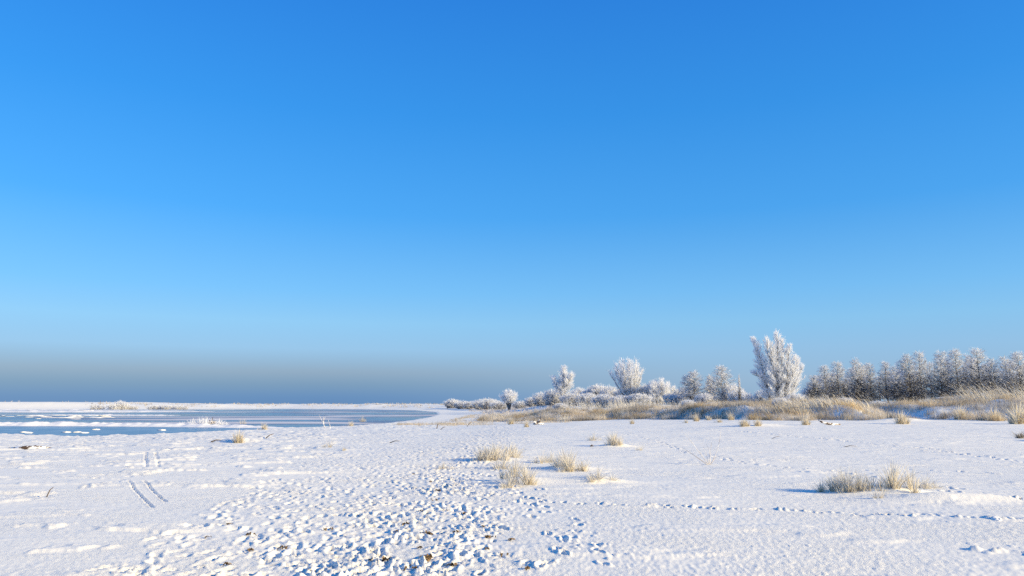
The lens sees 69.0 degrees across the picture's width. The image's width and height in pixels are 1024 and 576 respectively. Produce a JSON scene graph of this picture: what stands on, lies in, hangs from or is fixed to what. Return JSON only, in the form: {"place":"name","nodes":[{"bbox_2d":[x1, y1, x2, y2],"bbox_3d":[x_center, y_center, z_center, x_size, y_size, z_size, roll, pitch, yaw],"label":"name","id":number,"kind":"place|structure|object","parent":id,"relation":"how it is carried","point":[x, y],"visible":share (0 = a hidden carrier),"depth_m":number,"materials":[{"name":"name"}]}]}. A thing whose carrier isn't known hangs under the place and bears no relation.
{"place":"outdoors","nodes":[
{"label":"outdoors","id":0,"kind":"place"},
{"bbox_2d":[0,404,511,426],"bbox_3d":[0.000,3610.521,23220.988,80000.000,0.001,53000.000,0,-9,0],"label":"sea water","id":1,"kind":"structure","parent":0,"point":[298,417],"depth_m":206.72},
{"bbox_2d":[4,409,78,410],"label":"ice ridge","id":2,"kind":"structure","parent":1,"relation":"on","point":[51,410],"depth_m":389.91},
{"bbox_2d":[0,410,206,411],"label":"ice ridge","id":3,"kind":"structure","parent":1,"relation":"on","point":[101,411],"depth_m":316.94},
{"bbox_2d":[55,414,178,415],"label":"ice ridge","id":4,"kind":"structure","parent":1,"relation":"on","point":[123,415],"depth_m":224.09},
{"bbox_2d":[0,421,283,427],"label":"ice ridge","id":5,"kind":"structure","parent":1,"relation":"on","point":[69,423],"depth_m":116.77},
{"bbox_2d":[0,426,299,435],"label":"lagoon ice","id":6,"kind":"structure","parent":1,"relation":"on","point":[58,430],"depth_m":102.07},
{"bbox_2d":[0,399,1023,575],"bbox_3d":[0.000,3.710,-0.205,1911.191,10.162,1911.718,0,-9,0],"label":"snow ground","id":7,"kind":"structure","parent":0,"point":[748,501],"depth_m":13.10,"materials":[{"name":"snow"}]},
{"bbox_2d":[11,445,50,449],"bbox_3d":[-20.962,6.956,32.462,1.909,0.216,0.222,0,-9,3],"label":"driftwood log","id":8,"kind":"object","parent":7,"relation":"on","point":[32,447],"visible":0.52,"depth_m":32.41,"materials":[{"name":"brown wood"}]},
{"bbox_2d":[89,404,105,408],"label":"spit bush","id":9,"kind":"object","parent":7,"relation":"on","point":[98,407],"visible":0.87,"depth_m":462.77,"materials":[{"name":"white plant"}]},
{"bbox_2d":[106,403,119,409],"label":"spit bush","id":10,"kind":"object","parent":7,"relation":"on","point":[111,407],"visible":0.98,"depth_m":458.20,"materials":[{"name":"white plant"}]},
{"bbox_2d":[112,400,128,408],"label":"spit bush","id":11,"kind":"object","parent":7,"relation":"on","point":[124,404],"visible":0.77,"depth_m":463.95,"materials":[{"name":"white plant"}]},
{"bbox_2d":[5,400,442,407],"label":"spit grass","id":12,"kind":"structure","parent":7,"relation":"on","point":[191,404],"depth_m":546.18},
{"bbox_2d":[229,429,245,442],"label":"grass tuft","id":13,"kind":"object","parent":7,"relation":"on","point":[239,438],"visible":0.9,"depth_m":37.86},
{"bbox_2d":[395,421,478,424],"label":"shore grass","id":14,"kind":"structure","parent":7,"relation":"on","point":[439,423],"depth_m":109.61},
{"bbox_2d":[443,398,459,407],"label":"frosted bush","id":15,"kind":"object","parent":7,"relation":"on","point":[449,403],"visible":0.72,"depth_m":413.23,"materials":[{"name":"white plant"}]},
{"bbox_2d":[453,401,467,408],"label":"frosted bush","id":16,"kind":"object","parent":7,"relation":"on","point":[458,404],"visible":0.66,"depth_m":393.05,"materials":[{"name":"white plant"}]},
{"bbox_2d":[461,401,474,408],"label":"frosted bush","id":17,"kind":"object","parent":7,"relation":"on","point":[467,405],"visible":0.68,"depth_m":383.09,"materials":[{"name":"white plant"}]},
{"bbox_2d":[471,398,482,409],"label":"frosted bush","id":18,"kind":"object","parent":7,"relation":"on","point":[475,404],"visible":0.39,"depth_m":363.34,"materials":[{"name":"white plant"}]},
{"bbox_2d":[469,444,492,461],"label":"grass tuft","id":19,"kind":"object","parent":7,"relation":"on","point":[479,456],"visible":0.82,"depth_m":22.31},
{"bbox_2d":[478,397,498,409],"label":"frosted bush","id":20,"kind":"object","parent":7,"relation":"on","point":[485,404],"visible":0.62,"depth_m":344.06,"materials":[{"name":"white plant"}]},
{"bbox_2d":[413,409,571,426],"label":"beach grass","id":21,"kind":"structure","parent":7,"relation":"on","point":[483,422],"depth_m":114.57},
{"bbox_2d":[476,440,513,460],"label":"grass tuft","id":22,"kind":"object","parent":7,"relation":"on","point":[495,452],"visible":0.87,"depth_m":22.39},
{"bbox_2d":[490,401,507,409],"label":"frosted bush","id":23,"kind":"object","parent":7,"relation":"on","point":[500,405],"visible":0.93,"depth_m":314.59,"materials":[{"name":"white plant"}]},
{"bbox_2d":[476,451,536,469],"bbox_3d":[-0.115,4.686,20.245,1.705,0.586,1.620,-4,-10,23],"label":"grass tuft","id":24,"kind":"object","parent":7,"relation":"on","point":[503,464],"visible":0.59,"depth_m":20.18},
{"bbox_2d":[499,388,518,409],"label":"dome tree","id":25,"kind":"object","parent":7,"relation":"on","point":[508,397],"visible":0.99,"depth_m":256.40,"materials":[{"name":"white plant"}]},
{"bbox_2d":[490,472,529,487],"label":"grass tuft","id":26,"kind":"object","parent":7,"relation":"on","point":[509,485],"visible":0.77,"depth_m":15.22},
{"bbox_2d":[492,459,533,478],"bbox_3d":[0.100,3.968,16.573,1.033,0.535,0.814,7,-11,-37],"label":"grass tuft","id":27,"kind":"object","parent":7,"relation":"on","point":[509,471],"visible":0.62,"depth_m":16.51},
{"bbox_2d":[500,441,534,457],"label":"grass tuft","id":28,"kind":"object","parent":7,"relation":"on","point":[516,454],"visible":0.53,"depth_m":23.95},
{"bbox_2d":[511,400,525,408],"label":"frosted bush","id":29,"kind":"object","parent":7,"relation":"on","point":[518,404],"visible":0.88,"depth_m":274.81,"materials":[{"name":"white plant"}]},
{"bbox_2d":[497,462,541,484],"bbox_3d":[0.201,3.949,15.924,1.195,0.595,1.315,-8,-12,41],"label":"grass tuft","id":30,"kind":"object","parent":7,"relation":"on","point":[529,479],"visible":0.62,"depth_m":15.75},
{"bbox_2d":[468,404,574,419],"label":"scrub","id":31,"kind":"object","parent":7,"relation":"on","point":[505,410],"visible":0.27,"depth_m":225.49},
{"bbox_2d":[523,397,538,406],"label":"frosted bush","id":32,"kind":"object","parent":7,"relation":"on","point":[529,402],"visible":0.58,"depth_m":265.08,"materials":[{"name":"white plant"}]},
{"bbox_2d":[530,391,547,406],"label":"frosted bush","id":33,"kind":"object","parent":7,"relation":"on","point":[537,401],"visible":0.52,"depth_m":250.35,"materials":[{"name":"white plant"}]},
{"bbox_2d":[531,450,546,463],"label":"grass tuft","id":34,"kind":"object","parent":7,"relation":"on","point":[539,460],"visible":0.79,"depth_m":21.86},
{"bbox_2d":[535,448,555,462],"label":"grass tuft","id":35,"kind":"object","parent":7,"relation":"on","point":[546,460],"visible":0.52,"depth_m":22.12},
{"bbox_2d":[541,388,565,404],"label":"frosted bush","id":36,"kind":"object","parent":7,"relation":"on","point":[552,397],"visible":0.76,"depth_m":228.24,"materials":[{"name":"white plant"}]},
{"bbox_2d":[552,402,566,409],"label":"frosted bush","id":37,"kind":"object","parent":7,"relation":"on","point":[559,405],"visible":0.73,"depth_m":132.97,"materials":[{"name":"white plant"}]},
{"bbox_2d":[550,364,574,395],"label":"willow tree","id":38,"kind":"object","parent":7,"relation":"on","point":[565,381],"visible":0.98,"depth_m":223.01,"materials":[{"name":"white plant"}]},
{"bbox_2d":[559,392,580,405],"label":"frosted bush","id":39,"kind":"object","parent":7,"relation":"on","point":[571,396],"visible":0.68,"depth_m":216.54,"materials":[{"name":"white plant"}]},
{"bbox_2d":[547,445,593,471],"bbox_3d":[1.514,4.535,20.047,1.549,0.752,1.676,3,-9,-20],"label":"grass tuft","id":40,"kind":"object","parent":7,"relation":"on","point":[565,463],"visible":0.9,"depth_m":19.66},
{"bbox_2d":[571,386,583,394],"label":"frosted bush","id":41,"kind":"object","parent":7,"relation":"on","point":[577,390],"visible":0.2,"depth_m":246.68,"materials":[{"name":"white plant"}]},
{"bbox_2d":[575,392,599,407],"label":"frosted bush","id":42,"kind":"object","parent":7,"relation":"on","point":[585,398],"visible":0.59,"depth_m":196.69,"materials":[{"name":"white plant"}]},
{"bbox_2d":[586,383,609,394],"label":"frosted bush","id":43,"kind":"object","parent":7,"relation":"on","point":[595,389],"visible":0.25,"depth_m":231.52,"materials":[{"name":"white plant"}]},
{"bbox_2d":[588,393,611,407],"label":"frosted bush","id":44,"kind":"object","parent":7,"relation":"on","point":[602,397],"visible":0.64,"depth_m":182.10,"materials":[{"name":"white plant"}]},
{"bbox_2d":[561,396,644,410],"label":"reed clump","id":45,"kind":"object","parent":7,"relation":"on","point":[581,406],"visible":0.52,"depth_m":146.89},
{"bbox_2d":[580,464,632,481],"bbox_3d":[1.968,4.016,16.277,1.399,0.414,1.329,-5,-10,30],"label":"grass tuft","id":46,"kind":"object","parent":7,"relation":"on","point":[592,476],"visible":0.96,"depth_m":16.21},
{"bbox_2d":[597,384,617,396],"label":"frosted bush","id":47,"kind":"object","parent":7,"relation":"on","point":[605,391],"visible":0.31,"depth_m":221.48,"materials":[{"name":"white plant"}]},
{"bbox_2d":[604,430,626,444],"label":"grass tuft","id":48,"kind":"object","parent":7,"relation":"on","point":[614,440],"visible":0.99,"depth_m":29.58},
{"bbox_2d":[607,395,631,405],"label":"frosted bush","id":49,"kind":"object","parent":7,"relation":"on","point":[621,398],"visible":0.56,"depth_m":176.96,"materials":[{"name":"white plant"}]},
{"bbox_2d":[606,357,645,395],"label":"willow tree","id":50,"kind":"object","parent":7,"relation":"on","point":[628,379],"visible":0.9,"depth_m":202.53,"materials":[{"name":"white plant"}]},
{"bbox_2d":[627,392,653,404],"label":"frosted bush","id":51,"kind":"object","parent":7,"relation":"on","point":[643,397],"visible":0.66,"depth_m":175.00,"materials":[{"name":"white plant"}]},
{"bbox_2d":[633,383,653,403],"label":"frosted bush","id":52,"kind":"object","parent":7,"relation":"on","point":[643,388],"visible":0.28,"depth_m":200.84,"materials":[{"name":"white plant"}]},
{"bbox_2d":[607,396,685,408],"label":"reed clump","id":53,"kind":"object","parent":7,"relation":"on","point":[662,401],"visible":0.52,"depth_m":142.40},
{"bbox_2d":[646,377,675,404],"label":"frosted bush","id":54,"kind":"object","parent":7,"relation":"on","point":[659,389],"visible":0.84,"depth_m":196.63,"materials":[{"name":"white plant"}]},
{"bbox_2d":[663,393,684,404],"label":"frosted bush","id":55,"kind":"object","parent":7,"relation":"on","point":[675,397],"visible":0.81,"depth_m":186.73,"materials":[{"name":"white plant"}]},
{"bbox_2d":[673,387,692,399],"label":"frosted bush","id":56,"kind":"object","parent":7,"relation":"on","point":[680,392],"visible":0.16,"depth_m":197.41,"materials":[{"name":"white plant"}]},
{"bbox_2d":[676,369,707,402],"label":"alder tree","id":57,"kind":"object","parent":7,"relation":"on","point":[697,384],"visible":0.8,"depth_m":183.20,"materials":[{"name":"white plant"}]},
{"bbox_2d":[684,433,720,464],"bbox_3d":[5.488,4.616,21.557,1.199,1.064,0.305,0,-9,0],"label":"grass tuft","id":58,"kind":"object","parent":7,"relation":"on","point":[708,463],"visible":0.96,"depth_m":21.48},
{"bbox_2d":[694,392,715,402],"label":"frosted bush","id":59,"kind":"object","parent":7,"relation":"on","point":[704,397],"visible":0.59,"depth_m":173.02,"materials":[{"name":"white plant"}]},
{"bbox_2d":[702,374,716,400],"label":"alder tree","id":60,"kind":"object","parent":7,"relation":"on","point":[709,383],"visible":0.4,"depth_m":182.28,"materials":[{"name":"white plant"}]},
{"bbox_2d":[705,365,736,400],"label":"alder tree","id":61,"kind":"object","parent":7,"relation":"on","point":[721,374],"visible":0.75,"depth_m":176.36,"materials":[{"name":"white plant"}]},
{"bbox_2d":[718,382,747,401],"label":"frosted bush","id":62,"kind":"object","parent":7,"relation":"on","point":[726,390],"visible":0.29,"depth_m":174.10,"materials":[{"name":"white plant"}]},
{"bbox_2d":[726,387,748,402],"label":"frosted bush","id":63,"kind":"object","parent":7,"relation":"on","point":[732,395],"visible":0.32,"depth_m":165.72,"materials":[{"name":"white plant"}]},
{"bbox_2d":[737,375,742,401],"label":"young alder","id":64,"kind":"object","parent":7,"relation":"on","point":[739,390],"visible":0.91,"depth_m":158.47,"materials":[{"name":"white plant"}]},
{"bbox_2d":[737,415,749,426],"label":"grass tuft","id":65,"kind":"object","parent":7,"relation":"on","point":[745,424],"visible":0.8,"depth_m":55.95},
{"bbox_2d":[735,393,754,402],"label":"frosted bush","id":66,"kind":"object","parent":7,"relation":"on","point":[744,396],"visible":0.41,"depth_m":162.34,"materials":[{"name":"white plant"}]},
{"bbox_2d":[476,394,1022,421],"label":"dune grass","id":67,"kind":"structure","parent":7,"relation":"on","point":[577,416],"depth_m":92.84,"materials":[{"name":"plant"}]},
{"bbox_2d":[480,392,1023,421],"bbox_3d":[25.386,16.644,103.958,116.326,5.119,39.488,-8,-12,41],"label":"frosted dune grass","id":68,"kind":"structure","parent":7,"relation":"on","point":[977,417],"depth_m":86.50,"materials":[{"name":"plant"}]},
{"bbox_2d":[753,389,770,402],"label":"frosted bush","id":69,"kind":"object","parent":7,"relation":"on","point":[757,396],"visible":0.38,"depth_m":144.05,"materials":[{"name":"white plant"}]},
{"bbox_2d":[750,335,774,400],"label":"poplar tree","id":70,"kind":"object","parent":7,"relation":"on","point":[760,372],"visible":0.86,"depth_m":140.84,"materials":[{"name":"white plant"}]},
{"bbox_2d":[771,397,792,406],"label":"frosted bush","id":71,"kind":"object","parent":7,"relation":"on","point":[787,401],"visible":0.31,"depth_m":90.47,"materials":[{"name":"white plant"}]},
{"bbox_2d":[760,329,805,397],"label":"poplar tree","id":72,"kind":"object","parent":7,"relation":"on","point":[783,384],"visible":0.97,"depth_m":138.82,"materials":[{"name":"white plant"}]},
{"bbox_2d":[753,402,814,414],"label":"reed clump","id":73,"kind":"object","parent":7,"relation":"on","point":[793,409],"visible":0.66,"depth_m":83.96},
{"bbox_2d":[784,392,804,400],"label":"frosted bush","id":74,"kind":"object","parent":7,"relation":"on","point":[797,396],"visible":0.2,"depth_m":129.88,"materials":[{"name":"white plant"}]},
{"bbox_2d":[799,415,810,424],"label":"grass tuft","id":75,"kind":"object","parent":7,"relation":"on","point":[806,422],"visible":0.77,"depth_m":60.12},
{"bbox_2d":[799,385,818,399],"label":"frosted bush","id":76,"kind":"object","parent":7,"relation":"on","point":[804,391],"visible":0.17,"depth_m":168.03,"materials":[{"name":"grey plant"}]},
{"bbox_2d":[805,375,828,399],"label":"alder tree","id":77,"kind":"object","parent":7,"relation":"on","point":[813,382],"visible":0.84,"depth_m":156.04,"materials":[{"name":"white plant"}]},
{"bbox_2d":[774,393,868,406],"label":"reed clump","id":78,"kind":"object","parent":7,"relation":"on","point":[811,403],"visible":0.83,"depth_m":83.98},
{"bbox_2d":[807,473,840,491],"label":"grass tuft","id":79,"kind":"object","parent":7,"relation":"on","point":[823,488],"visible":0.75,"depth_m":14.46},
{"bbox_2d":[815,364,839,399],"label":"alder tree","id":80,"kind":"object","parent":7,"relation":"on","point":[825,376],"visible":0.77,"depth_m":165.50,"materials":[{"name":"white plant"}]},
{"bbox_2d":[822,372,846,397],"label":"alder tree","id":81,"kind":"object","parent":7,"relation":"on","point":[834,385],"visible":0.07,"depth_m":202.94,"materials":[{"name":"grey plant"}]},
{"bbox_2d":[823,361,852,398],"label":"alder tree","id":82,"kind":"object","parent":7,"relation":"on","point":[839,376],"visible":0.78,"depth_m":174.74,"materials":[{"name":"white plant"}]},
{"bbox_2d":[837,377,855,398],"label":"alder tree","id":83,"kind":"object","parent":7,"relation":"on","point":[848,391],"visible":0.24,"depth_m":211.23,"materials":[{"name":"grey plant"}]},
{"bbox_2d":[827,465,870,492],"bbox_3d":[6.532,3.684,14.540,1.016,0.582,1.099,0,-9,2],"label":"grass tuft","id":84,"kind":"object","parent":7,"relation":"on","point":[842,482],"visible":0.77,"depth_m":14.30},
{"bbox_2d":[844,367,857,400],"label":"alder tree","id":85,"kind":"object","parent":7,"relation":"on","point":[848,371],"visible":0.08,"depth_m":221.18,"materials":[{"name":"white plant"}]},
{"bbox_2d":[844,468,872,491],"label":"grass tuft","id":86,"kind":"object","parent":7,"relation":"on","point":[857,484],"visible":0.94,"depth_m":14.17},
{"bbox_2d":[846,357,871,403],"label":"alder tree","id":87,"kind":"object","parent":7,"relation":"on","point":[858,383],"visible":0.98,"depth_m":154.12,"materials":[{"name":"white plant"}]},
{"bbox_2d":[860,363,883,402],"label":"alder tree","id":88,"kind":"object","parent":7,"relation":"on","point":[868,370],"visible":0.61,"depth_m":163.00,"materials":[{"name":"white plant"}]},
{"bbox_2d":[871,483,890,498],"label":"grass tuft","id":89,"kind":"object","parent":7,"relation":"on","point":[876,495],"visible":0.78,"depth_m":13.30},
{"bbox_2d":[872,376,890,400],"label":"alder tree","id":90,"kind":"object","parent":7,"relation":"on","point":[878,377],"visible":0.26,"depth_m":202.74,"materials":[{"name":"grey plant"}]},
{"bbox_2d":[875,360,894,402],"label":"alder tree","id":91,"kind":"object","parent":7,"relation":"on","point":[886,366],"visible":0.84,"depth_m":172.47,"materials":[{"name":"white plant"}]},
{"bbox_2d":[864,458,922,492],"bbox_3d":[7.288,3.521,14.195,1.373,0.678,1.082,4,-10,-27],"label":"grass tuft","id":92,"kind":"object","parent":7,"relation":"on","point":[892,479],"visible":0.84,"depth_m":14.07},
{"bbox_2d":[885,365,909,401],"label":"alder tree","id":93,"kind":"object","parent":7,"relation":"on","point":[895,384],"visible":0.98,"depth_m":151.83,"materials":[{"name":"white plant"}]},
{"bbox_2d":[888,409,917,423],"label":"grass tuft","id":94,"kind":"object","parent":7,"relation":"on","point":[902,419],"visible":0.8,"depth_m":62.99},
{"bbox_2d":[894,353,924,401],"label":"alder tree","id":95,"kind":"object","parent":7,"relation":"on","point":[909,374],"visible":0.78,"depth_m":161.04,"materials":[{"name":"white plant"}]},
{"bbox_2d":[907,370,928,400],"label":"alder tree","id":96,"kind":"object","parent":7,"relation":"on","point":[918,388],"visible":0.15,"depth_m":193.94,"materials":[{"name":"grey plant"}]},
{"bbox_2d":[908,351,937,400],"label":"alder tree","id":97,"kind":"object","parent":7,"relation":"on","point":[921,363],"visible":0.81,"depth_m":170.26,"materials":[{"name":"white plant"}]},
{"bbox_2d":[904,469,943,488],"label":"grass tuft","id":98,"kind":"object","parent":7,"relation":"on","point":[925,484],"visible":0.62,"depth_m":15.41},
{"bbox_2d":[921,361,939,396],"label":"alder tree","id":99,"kind":"object","parent":7,"relation":"on","point":[930,368],"visible":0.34,"depth_m":203.26,"materials":[{"name":"white plant"}]},
{"bbox_2d":[926,349,960,399],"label":"alder tree","id":100,"kind":"object","parent":7,"relation":"on","point":[942,378],"visible":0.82,"depth_m":149.34,"materials":[{"name":"white plant"}]},
{"bbox_2d":[943,348,974,395],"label":"alder tree","id":101,"kind":"object","parent":7,"relation":"on","point":[958,364],"visible":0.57,"depth_m":158.54,"materials":[{"name":"white plant"}]},
{"bbox_2d":[950,405,968,419],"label":"grass tuft","id":102,"kind":"object","parent":7,"relation":"on","point":[958,416],"visible":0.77,"depth_m":79.12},
{"bbox_2d":[932,382,1001,400],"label":"reed clump","id":103,"kind":"object","parent":7,"relation":"on","point":[965,394],"visible":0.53,"depth_m":90.91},
{"bbox_2d":[960,353,979,396],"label":"alder tree","id":104,"kind":"object","parent":7,"relation":"on","point":[966,361],"visible":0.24,"depth_m":167.18,"materials":[{"name":"white plant"}]},
{"bbox_2d":[960,347,1000,396],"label":"alder tree","id":105,"kind":"object","parent":7,"relation":"on","point":[977,379],"visible":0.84,"depth_m":147.29,"materials":[{"name":"white plant"}]},
{"bbox_2d":[952,380,1023,401],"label":"reed clump","id":106,"kind":"object","parent":7,"relation":"on","point":[990,394],"visible":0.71,"depth_m":88.89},
{"bbox_2d":[981,358,1006,396],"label":"alder tree","id":107,"kind":"object","parent":7,"relation":"on","point":[995,364],"visible":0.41,"depth_m":156.49,"materials":[{"name":"white plant"}]},
{"bbox_2d":[981,404,1007,420],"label":"grass tuft","id":108,"kind":"object","parent":7,"relation":"on","point":[994,411],"visible":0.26,"depth_m":76.07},
{"bbox_2d":[997,355,1019,395],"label":"alder tree","id":109,"kind":"object","parent":7,"relation":"on","point":[1003,359],"visible":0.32,"depth_m":165.49,"materials":[{"name":"white plant"}]},
{"bbox_2d":[1001,351,1023,397],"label":"alder tree","id":110,"kind":"object","parent":7,"relation":"on","point":[1018,367],"visible":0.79,"depth_m":145.25,"materials":[{"name":"white plant"}]},
{"bbox_2d":[1002,402,1023,423],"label":"grass tuft","id":111,"kind":"object","parent":7,"relation":"on","point":[1015,419],"visible":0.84,"depth_m":63.13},
{"bbox_2d":[0,0,1023,403],"label":"sky","id":112,"kind":"structure","parent":0,"point":[202,201],"materials":[{"name":"blue"}]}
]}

